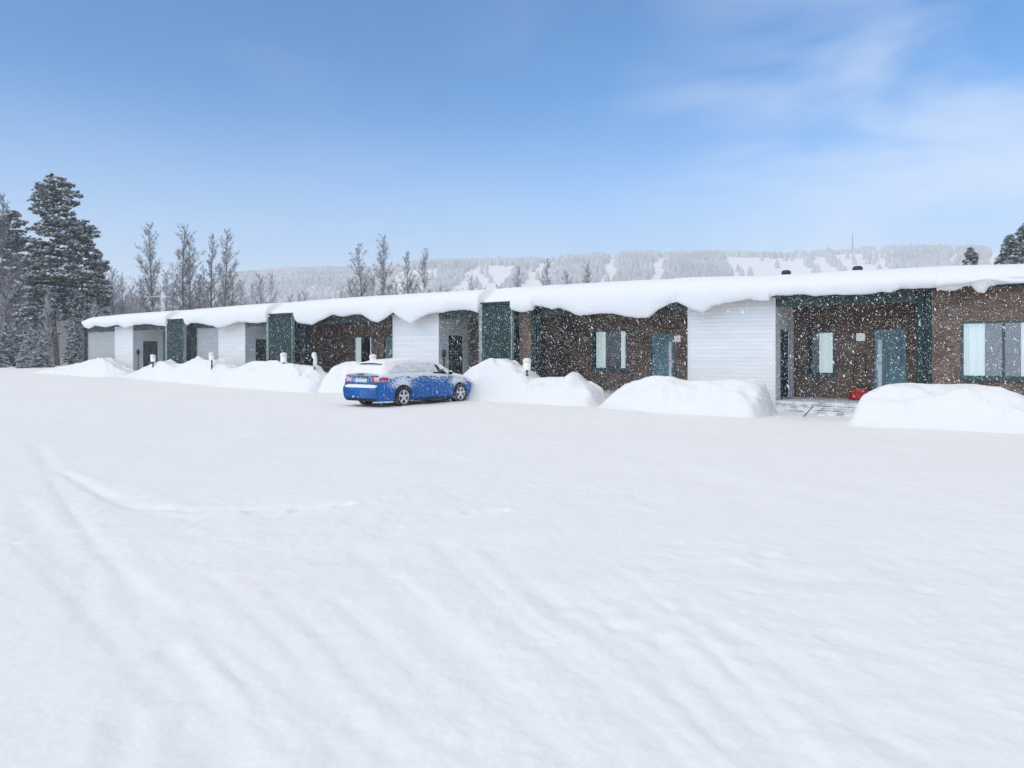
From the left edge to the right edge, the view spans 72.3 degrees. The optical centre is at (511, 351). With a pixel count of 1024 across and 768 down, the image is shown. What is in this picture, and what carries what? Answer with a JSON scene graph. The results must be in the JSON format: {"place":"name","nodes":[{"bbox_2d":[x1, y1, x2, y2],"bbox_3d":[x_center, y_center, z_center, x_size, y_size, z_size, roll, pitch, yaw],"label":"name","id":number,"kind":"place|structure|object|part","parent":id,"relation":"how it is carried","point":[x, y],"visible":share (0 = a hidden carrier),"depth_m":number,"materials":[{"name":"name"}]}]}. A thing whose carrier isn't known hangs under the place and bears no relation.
{"place":"outdoors","nodes":[
{"label":"outdoors","id":0,"kind":"place"},
{"bbox_2d":[0,358,1023,767],"bbox_3d":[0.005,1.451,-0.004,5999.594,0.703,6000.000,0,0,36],"label":"snow ground","id":1,"kind":"structure","parent":0,"point":[194,576],"depth_m":5.11,"materials":[{"name":"white snow"}]},
{"bbox_2d":[0,344,6,367],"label":"spruce tree","id":2,"kind":"object","parent":1,"relation":"on","point":[2,360],"visible":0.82,"depth_m":62.17,"materials":[{"name":"white plant"}]},
{"bbox_2d":[0,323,18,366],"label":"spruce tree","id":3,"kind":"object","parent":1,"relation":"on","point":[5,335],"visible":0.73,"depth_m":65.84,"materials":[{"name":"white wood"}]},
{"bbox_2d":[0,209,19,321],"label":"pine tree","id":4,"kind":"object","parent":1,"relation":"on","point":[7,247],"visible":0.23,"depth_m":78.60,"materials":[{"name":"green plant"}]},
{"bbox_2d":[0,191,22,323],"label":"tree","id":5,"kind":"object","parent":1,"relation":"on","point":[2,247],"visible":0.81,"depth_m":73.97,"materials":[{"name":"grey wood"}]},
{"bbox_2d":[0,272,27,329],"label":"bare tree","id":6,"kind":"object","parent":1,"relation":"on","point":[6,313],"visible":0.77,"depth_m":71.91,"materials":[{"name":"grey wood"}]},
{"bbox_2d":[8,318,24,361],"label":"spruce tree","id":7,"kind":"object","parent":1,"relation":"on","point":[16,333],"visible":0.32,"depth_m":69.67,"materials":[{"name":"white plant"}]},
{"bbox_2d":[2,250,37,332],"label":"bare tree","id":8,"kind":"object","parent":1,"relation":"on","point":[19,274],"visible":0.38,"depth_m":79.82,"materials":[{"name":"grey wood"}]},
{"bbox_2d":[0,209,41,338],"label":"pine tree","id":9,"kind":"object","parent":1,"relation":"on","point":[17,243],"visible":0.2,"depth_m":81.74,"materials":[{"name":"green plant"}]},
{"bbox_2d":[12,285,29,337],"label":"bare tree","id":10,"kind":"object","parent":1,"relation":"on","point":[23,327],"visible":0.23,"depth_m":71.81,"materials":[{"name":"grey wood"}]},
{"bbox_2d":[15,341,33,367],"bbox_3d":[-41.706,0.407,60.004,1.697,2.782,1.641,0,0,-4],"label":"spruce tree","id":11,"kind":"object","parent":1,"relation":"on","point":[24,357],"visible":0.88,"depth_m":59.81,"materials":[{"name":"white plant"}]},
{"bbox_2d":[16,327,37,366],"bbox_3d":[-43.901,-0.151,64.018,2.580,4.230,2.495,0,0,-29],"label":"spruce tree","id":12,"kind":"object","parent":1,"relation":"on","point":[30,345],"visible":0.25,"depth_m":63.82,"materials":[{"name":"white plant"}]},
{"bbox_2d":[11,237,62,345],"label":"pine tree","id":13,"kind":"object","parent":1,"relation":"on","point":[31,307],"visible":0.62,"depth_m":68.35,"materials":[{"name":"green plant"}]},
{"bbox_2d":[30,333,55,367],"bbox_3d":[-41.528,0.083,61.975,2.131,3.613,2.203,0,0,-20],"label":"spruce tree","id":14,"kind":"object","parent":1,"relation":"on","point":[44,361],"visible":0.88,"depth_m":61.76,"materials":[{"name":"white plant"}]},
{"bbox_2d":[37,287,59,353],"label":"bare tree","id":15,"kind":"object","parent":1,"relation":"on","point":[46,325],"visible":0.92,"depth_m":66.00,"materials":[{"name":"grey wood"}]},
{"bbox_2d":[37,331,60,363],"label":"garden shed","id":16,"kind":"structure","parent":1,"relation":"on","point":[51,352],"depth_m":75.83,"materials":[{"name":"grey"}]},
{"bbox_2d":[14,172,95,365],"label":"pine tree","id":17,"kind":"object","parent":1,"relation":"on","point":[67,233],"visible":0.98,"depth_m":69.26,"materials":[{"name":"green plant"}]},
{"bbox_2d":[61,290,84,364],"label":"spruce tree","id":18,"kind":"object","parent":1,"relation":"on","point":[74,341],"visible":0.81,"depth_m":65.72,"materials":[{"name":"white wood"}]},
{"bbox_2d":[49,219,114,329],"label":"pine tree","id":19,"kind":"object","parent":1,"relation":"on","point":[92,292],"visible":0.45,"depth_m":73.99,"materials":[{"name":"green plant"}]},
{"bbox_2d":[34,357,136,377],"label":"snow bank","id":20,"kind":"structure","parent":1,"relation":"on","point":[101,366],"depth_m":42.70,"materials":[{"name":"white snow"}]},
{"bbox_2d":[80,297,107,334],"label":"bare tree","id":21,"kind":"object","parent":1,"relation":"on","point":[94,311],"visible":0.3,"depth_m":65.93,"materials":[{"name":"grey wood"}]},
{"bbox_2d":[83,250,118,317],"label":"pine tree","id":22,"kind":"object","parent":1,"relation":"on","point":[100,274],"visible":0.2,"depth_m":79.91,"materials":[{"name":"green plant"}]},
{"bbox_2d":[103,264,126,315],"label":"bare tree","id":23,"kind":"object","parent":1,"relation":"on","point":[114,289],"visible":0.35,"depth_m":84.00,"materials":[{"name":"grey wood"}]},
{"bbox_2d":[113,299,124,314],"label":"bare tree","id":24,"kind":"object","parent":1,"relation":"on","point":[117,311],"visible":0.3,"depth_m":78.03,"materials":[{"name":"grey wood"}]},
{"bbox_2d":[110,271,135,314],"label":"bare tree","id":25,"kind":"object","parent":1,"relation":"on","point":[122,292],"visible":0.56,"depth_m":81.96,"materials":[{"name":"grey wood"}]},
{"bbox_2d":[121,285,138,312],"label":"bare tree","id":26,"kind":"object","parent":1,"relation":"on","point":[132,298],"visible":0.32,"depth_m":87.96,"materials":[{"name":"grey wood"}]},
{"bbox_2d":[127,277,154,312],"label":"bare tree","id":27,"kind":"object","parent":1,"relation":"on","point":[140,296],"visible":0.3,"depth_m":91.88,"materials":[{"name":"grey wood"}]},
{"bbox_2d":[127,222,168,312],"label":"bare tree","id":28,"kind":"object","parent":1,"relation":"on","point":[152,276],"visible":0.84,"depth_m":85.92,"materials":[{"name":"grey wood"}]},
{"bbox_2d":[115,359,182,382],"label":"snow bank","id":29,"kind":"structure","parent":1,"relation":"on","point":[160,374],"depth_m":38.12,"materials":[{"name":"white snow"}]},
{"bbox_2d":[150,354,155,367],"bbox_3d":[-19.918,1.087,38.916,0.300,1.890,0.300,-1,-1,36],"label":"bollard lamp","id":30,"kind":"object","parent":1,"relation":"on","point":[153,357],"visible":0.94,"depth_m":38.85,"materials":[{"name":"grey metal"}]},
{"bbox_2d":[150,288,167,311],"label":"bare tree","id":31,"kind":"object","parent":1,"relation":"on","point":[158,303],"visible":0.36,"depth_m":84.00,"materials":[{"name":"grey wood"}]},
{"bbox_2d":[149,270,176,311],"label":"bare tree","id":32,"kind":"object","parent":1,"relation":"on","point":[166,286],"visible":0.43,"depth_m":99.80,"materials":[{"name":"grey wood"}]},
{"bbox_2d":[166,282,177,310],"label":"bare tree","id":33,"kind":"object","parent":1,"relation":"on","point":[172,306],"visible":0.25,"depth_m":95.96,"materials":[{"name":"grey wood"}]},
{"bbox_2d":[155,223,209,310],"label":"bare tree","id":34,"kind":"object","parent":1,"relation":"on","point":[188,261],"visible":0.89,"depth_m":85.86,"materials":[{"name":"grey wood"}]},
{"bbox_2d":[1,274,375,361],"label":"brush","id":35,"kind":"object","parent":1,"relation":"on","point":[64,334],"visible":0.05,"depth_m":90.78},
{"bbox_2d":[191,273,214,308],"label":"bare tree","id":36,"kind":"object","parent":1,"relation":"on","point":[198,284],"visible":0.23,"depth_m":104.14,"materials":[{"name":"grey wood"}]},
{"bbox_2d":[196,268,209,307],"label":"bare tree","id":37,"kind":"object","parent":1,"relation":"on","point":[204,286],"visible":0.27,"depth_m":107.93,"materials":[{"name":"grey wood"}]},
{"bbox_2d":[175,356,238,384],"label":"snow bank","id":38,"kind":"structure","parent":1,"relation":"on","point":[206,376],"depth_m":35.60,"materials":[{"name":"white snow"}]},
{"bbox_2d":[195,232,222,307],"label":"bare tree","id":39,"kind":"object","parent":1,"relation":"on","point":[210,288],"visible":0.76,"depth_m":89.87,"materials":[{"name":"grey wood"}]},
{"bbox_2d":[208,352,214,369],"bbox_3d":[-15.056,0.961,35.202,0.300,1.890,0.300,-2,1,-21],"label":"bollard lamp","id":40,"kind":"object","parent":1,"relation":"on","point":[211,355],"visible":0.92,"depth_m":35.10,"materials":[{"name":"white"}]},
{"bbox_2d":[212,228,246,306],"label":"bare tree","id":41,"kind":"object","parent":1,"relation":"on","point":[225,290],"visible":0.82,"depth_m":87.72,"materials":[{"name":"grey wood"}]},
{"bbox_2d":[221,274,247,306],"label":"bare tree","id":42,"kind":"object","parent":1,"relation":"on","point":[231,281],"visible":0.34,"depth_m":99.99,"materials":[{"name":"grey wood"}]},
{"bbox_2d":[229,279,252,304],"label":"bare tree","id":43,"kind":"object","parent":1,"relation":"on","point":[242,293],"visible":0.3,"depth_m":103.85,"materials":[{"name":"grey wood"}]},
{"bbox_2d":[245,281,256,304],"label":"bare tree","id":44,"kind":"object","parent":1,"relation":"on","point":[248,300],"visible":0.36,"depth_m":120.00,"materials":[{"name":"grey wood"}]},
{"bbox_2d":[248,271,267,303],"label":"bare tree","id":45,"kind":"object","parent":1,"relation":"on","point":[258,293],"visible":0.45,"depth_m":121.91,"materials":[{"name":"grey wood"}]},
{"bbox_2d":[208,360,327,392],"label":"snow bank","id":46,"kind":"structure","parent":1,"relation":"on","point":[226,379],"depth_m":31.24,"materials":[{"name":"white snow"}]},
{"bbox_2d":[263,272,278,303],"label":"bare tree","id":47,"kind":"object","parent":1,"relation":"on","point":[270,288],"visible":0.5,"depth_m":121.86,"materials":[{"name":"grey wood"}]},
{"bbox_2d":[280,352,286,363],"bbox_3d":[-10.283,1.049,31.591,0.324,2.041,0.324,0,0,12],"label":"bollard lamp","id":48,"kind":"object","parent":1,"relation":"on","point":[283,357],"visible":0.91,"depth_m":31.47,"materials":[{"name":"white"}]},
{"bbox_2d":[296,290,311,301],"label":"bare tree","id":49,"kind":"object","parent":1,"relation":"on","point":[304,295],"visible":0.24,"depth_m":128.03,"materials":[{"name":"grey wood"}]},
{"bbox_2d":[311,352,316,369],"bbox_3d":[-8.579,0.755,30.458,0.275,1.493,0.228,0,0,36],"label":"snowy post","id":50,"kind":"object","parent":1,"relation":"on","point":[314,355],"visible":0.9,"depth_m":30.38,"materials":[{"name":"white"}]},
{"bbox_2d":[318,361,360,392],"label":"snow bank","id":51,"kind":"structure","parent":1,"relation":"on","point":[342,373],"depth_m":29.43,"materials":[{"name":"white snow"}]},
{"bbox_2d":[339,277,357,297],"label":"bare tree","id":52,"kind":"object","parent":1,"relation":"on","point":[348,292],"visible":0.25,"depth_m":119.95,"materials":[{"name":"grey wood"}]},
{"bbox_2d":[346,242,374,296],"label":"bare tree","id":53,"kind":"object","parent":1,"relation":"on","point":[359,267],"visible":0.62,"depth_m":112.15,"materials":[{"name":"grey wood"}]},
{"bbox_2d":[367,272,378,295],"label":"bare tree","id":54,"kind":"object","parent":1,"relation":"on","point":[373,291],"visible":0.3,"depth_m":124.03,"materials":[{"name":"grey wood"}]},
{"bbox_2d":[369,354,376,359],"bbox_3d":[-5.701,1.037,28.839,0.300,1.890,0.300,0,2,44],"label":"bollard lamp","id":55,"kind":"object","parent":1,"relation":"on","point":[372,356],"visible":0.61,"depth_m":28.71,"materials":[{"name":"white"}]},
{"bbox_2d":[372,233,400,295],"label":"bare tree","id":56,"kind":"object","parent":1,"relation":"on","point":[382,276],"visible":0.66,"depth_m":111.78,"materials":[{"name":"grey wood"}]},
{"bbox_2d":[389,277,400,294],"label":"bare tree","id":57,"kind":"object","parent":1,"relation":"on","point":[395,283],"visible":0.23,"depth_m":125.95,"materials":[{"name":"grey wood"}]},
{"bbox_2d":[343,358,471,405],"bbox_3d":[-3.301,0.961,23.352,2.150,1.533,4.688,0,0,36],"label":"parked car","id":58,"kind":"object","parent":1,"relation":"on","point":[368,377],"visible":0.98,"depth_m":21.93,"materials":[{"name":"blue paint"}]},
{"bbox_3d":[-3.618,0.519,21.628,0.181,0.282,0.746,0,0,36],"label":"frosted window","id":59,"kind":"part","parent":58,"relation":"part of","materials":[{"name":"white glass"}]},
{"bbox_3d":[-3.085,0.491,22.370,0.202,0.289,0.922,0,0,36],"label":"frosted window","id":60,"kind":"part","parent":58,"relation":"part of","materials":[{"name":"white glass"}]},
{"bbox_3d":[-2.636,0.510,22.973,0.201,0.303,0.382,0,0,36],"label":"frosted window","id":61,"kind":"part","parent":58,"relation":"part of","materials":[{"name":"white glass"}]},
{"bbox_3d":[-2.503,0.557,23.196,0.233,0.384,0.901,0,0,36],"label":"side window","id":62,"kind":"part","parent":58,"relation":"part of","materials":[{"name":"black glass"}]},
{"bbox_2d":[397,250,418,294],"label":"bare tree","id":63,"kind":"object","parent":1,"relation":"on","point":[406,281],"visible":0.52,"depth_m":118.32,"materials":[{"name":"grey wood"}]},
{"bbox_2d":[411,248,431,292],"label":"bare tree","id":64,"kind":"object","parent":1,"relation":"on","point":[423,266],"visible":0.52,"depth_m":114.34,"materials":[{"name":"grey wood"}]},
{"bbox_2d":[462,272,477,289],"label":"bare tree","id":65,"kind":"object","parent":1,"relation":"on","point":[471,287],"visible":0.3,"depth_m":139.77,"materials":[{"name":"grey wood"}]},
{"bbox_2d":[442,358,539,401],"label":"snow bank","id":66,"kind":"structure","parent":1,"relation":"on","point":[498,389],"depth_m":24.14,"materials":[{"name":"white snow"}]},
{"bbox_2d":[510,266,522,287],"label":"bare tree","id":67,"kind":"object","parent":1,"relation":"on","point":[517,285],"visible":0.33,"depth_m":149.68,"materials":[{"name":"grey wood"}]},
{"bbox_2d":[523,358,530,375],"bbox_3d":[0.505,1.151,23.862,0.300,1.890,0.300,0,2,-13],"label":"bollard lamp","id":68,"kind":"object","parent":1,"relation":"on","point":[525,364],"visible":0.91,"depth_m":23.74,"materials":[{"name":"white"}]},
{"bbox_2d":[538,258,551,284],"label":"bare tree","id":69,"kind":"object","parent":1,"relation":"on","point":[546,273],"visible":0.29,"depth_m":145.43,"materials":[{"name":"grey wood"}]},
{"bbox_2d":[78,266,1023,412],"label":"row house","id":70,"kind":"structure","parent":1,"relation":"on","point":[877,377],"depth_m":21.93,"materials":[{"name":"brown"}]},
{"bbox_2d":[143,341,156,366],"bbox_3d":[-22.596,0.365,43.811,0.064,2.064,0.894,0,0,36],"label":"storage door","id":71,"kind":"structure","parent":70,"relation":"in","point":[147,351],"depth_m":43.71,"materials":[{"name":"metal"}]},
{"bbox_2d":[256,339,265,360],"bbox_3d":[-13.080,0.365,36.833,0.064,2.064,0.894,0,0,36],"label":"storage door","id":72,"kind":"structure","parent":70,"relation":"in","point":[261,351],"depth_m":36.71,"materials":[{"name":"green metal"}]},
{"bbox_2d":[353,336,371,361],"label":"window","id":73,"kind":"structure","parent":70,"relation":"in","point":[363,344],"depth_m":34.29,"materials":[{"name":"teal"}]},
{"bbox_2d":[385,338,392,358],"bbox_3d":[-5.616,0.340,32.717,0.970,2.120,0.172,0,0,36],"label":"front door","id":74,"kind":"structure","parent":70,"relation":"in","point":[389,343],"depth_m":32.82,"materials":[{"name":"teal"}]},
{"bbox_2d":[449,335,462,374],"bbox_3d":[-2.338,0.365,28.957,0.064,2.064,0.894,0,0,36],"label":"storage door","id":75,"kind":"structure","parent":70,"relation":"in","point":[455,366],"depth_m":29.00,"materials":[{"name":"black metal"}]},
{"bbox_2d":[81,264,1023,328],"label":"roof snow","id":76,"kind":"structure","parent":70,"relation":"on","point":[623,296],"depth_m":22.70,"materials":[{"name":"white snow"}]},
{"bbox_2d":[590,330,627,371],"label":"window","id":77,"kind":"structure","parent":70,"relation":"in","point":[600,346],"depth_m":26.32,"materials":[{"name":"teal"}]},
{"bbox_2d":[651,333,672,376],"bbox_3d":[5.311,0.340,24.705,0.970,2.120,0.172,0,0,36],"label":"front door","id":78,"kind":"structure","parent":70,"relation":"in","point":[657,361],"depth_m":24.70,"materials":[{"name":"teal"}]},
{"bbox_2d":[780,329,787,398],"bbox_3d":[8.219,0.365,21.217,0.064,2.064,0.894,0,0,36],"label":"storage door","id":79,"kind":"structure","parent":70,"relation":"in","point":[783,366],"depth_m":21.17,"materials":[{"name":"metal"}]},
{"bbox_2d":[805,331,835,376],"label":"window","id":80,"kind":"structure","parent":70,"relation":"in","point":[829,355],"depth_m":21.65,"materials":[{"name":"teal"}]},
{"bbox_2d":[849,354,866,399],"bbox_3d":[10.172,0.730,20.604,0.426,1.327,0.563,0,0,36],"label":"snow scoop","id":81,"kind":"object","parent":70,"relation":"on","point":[854,392],"visible":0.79,"depth_m":20.67,"materials":[{"name":"red plastic"}]},
{"bbox_2d":[874,329,905,388],"bbox_3d":[11.045,0.340,20.501,0.950,2.120,0.172,0,0,36],"label":"front door","id":82,"kind":"structure","parent":70,"relation":"in","point":[882,367],"depth_m":20.50,"materials":[{"name":"teal"}]},
{"bbox_2d":[958,320,1023,381],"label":"window","id":83,"kind":"structure","parent":70,"relation":"in","point":[996,333],"depth_m":17.67,"materials":[{"name":"teal"}]},
{"bbox_2d":[513,372,606,405],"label":"snow bank","id":84,"kind":"structure","parent":1,"relation":"on","point":[568,398],"depth_m":22.49,"materials":[{"name":"white snow"}]},
{"bbox_2d":[560,270,572,283],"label":"bare tree","id":85,"kind":"object","parent":1,"relation":"on","point":[566,277],"visible":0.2,"depth_m":149.48,"materials":[{"name":"grey wood"}]},
{"bbox_2d":[582,262,592,282],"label":"bare tree","id":86,"kind":"object","parent":1,"relation":"on","point":[587,276],"visible":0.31,"depth_m":149.74,"materials":[{"name":"grey wood"}]},
{"bbox_2d":[597,376,777,417],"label":"snow bank","id":87,"kind":"structure","parent":1,"relation":"on","point":[731,395],"depth_m":19.45,"materials":[{"name":"white snow"}]},
{"bbox_2d":[817,406,855,416],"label":"entry steps","id":88,"kind":"structure","parent":1,"relation":"on","point":[841,411],"depth_m":18.78,"materials":[{"name":"grey wood"}]},
{"bbox_2d":[847,383,1023,433],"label":"snow bank","id":89,"kind":"structure","parent":1,"relation":"on","point":[974,411],"depth_m":15.63,"materials":[{"name":"white snow"}]},
{"bbox_2d":[962,246,979,264],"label":"spruce tree","id":90,"kind":"object","parent":1,"relation":"on","point":[971,255],"visible":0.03,"depth_m":75.80,"materials":[{"name":"green wood"}]},
{"bbox_2d":[992,234,1023,264],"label":"spruce tree","id":91,"kind":"object","parent":1,"relation":"on","point":[1008,255],"visible":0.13,"depth_m":75.65,"materials":[{"name":"white plant"}]},
{"bbox_2d":[1014,223,1023,258],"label":"spruce tree","id":92,"kind":"object","parent":1,"relation":"on","point":[1019,234],"visible":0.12,"depth_m":78.75,"materials":[{"name":"green plant"}]},
{"bbox_2d":[0,0,1023,323],"label":"sky","id":93,"kind":"structure","parent":0,"point":[308,131],"materials":[{"name":"blue"}]},
{"bbox_2d":[1,270,1023,449],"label":"falling snow","id":94,"kind":"structure","parent":0,"point":[1009,412],"depth_m":17.89,"materials":[{"name":"white snow"}]},
{"bbox_2d":[212,253,1004,306],"bbox_3d":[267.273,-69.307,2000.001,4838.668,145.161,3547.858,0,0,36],"label":"hills","id":95,"kind":"structure","parent":0,"point":[765,267],"depth_m":768.34,"materials":[{"name":"white snow"}]},
{"bbox_2d":[164,242,991,310],"bbox_3d":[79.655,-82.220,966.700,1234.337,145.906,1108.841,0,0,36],"label":"distant forest","id":96,"kind":"object","parent":95,"relation":"on","point":[628,265],"visible":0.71,"depth_m":760.08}
]}

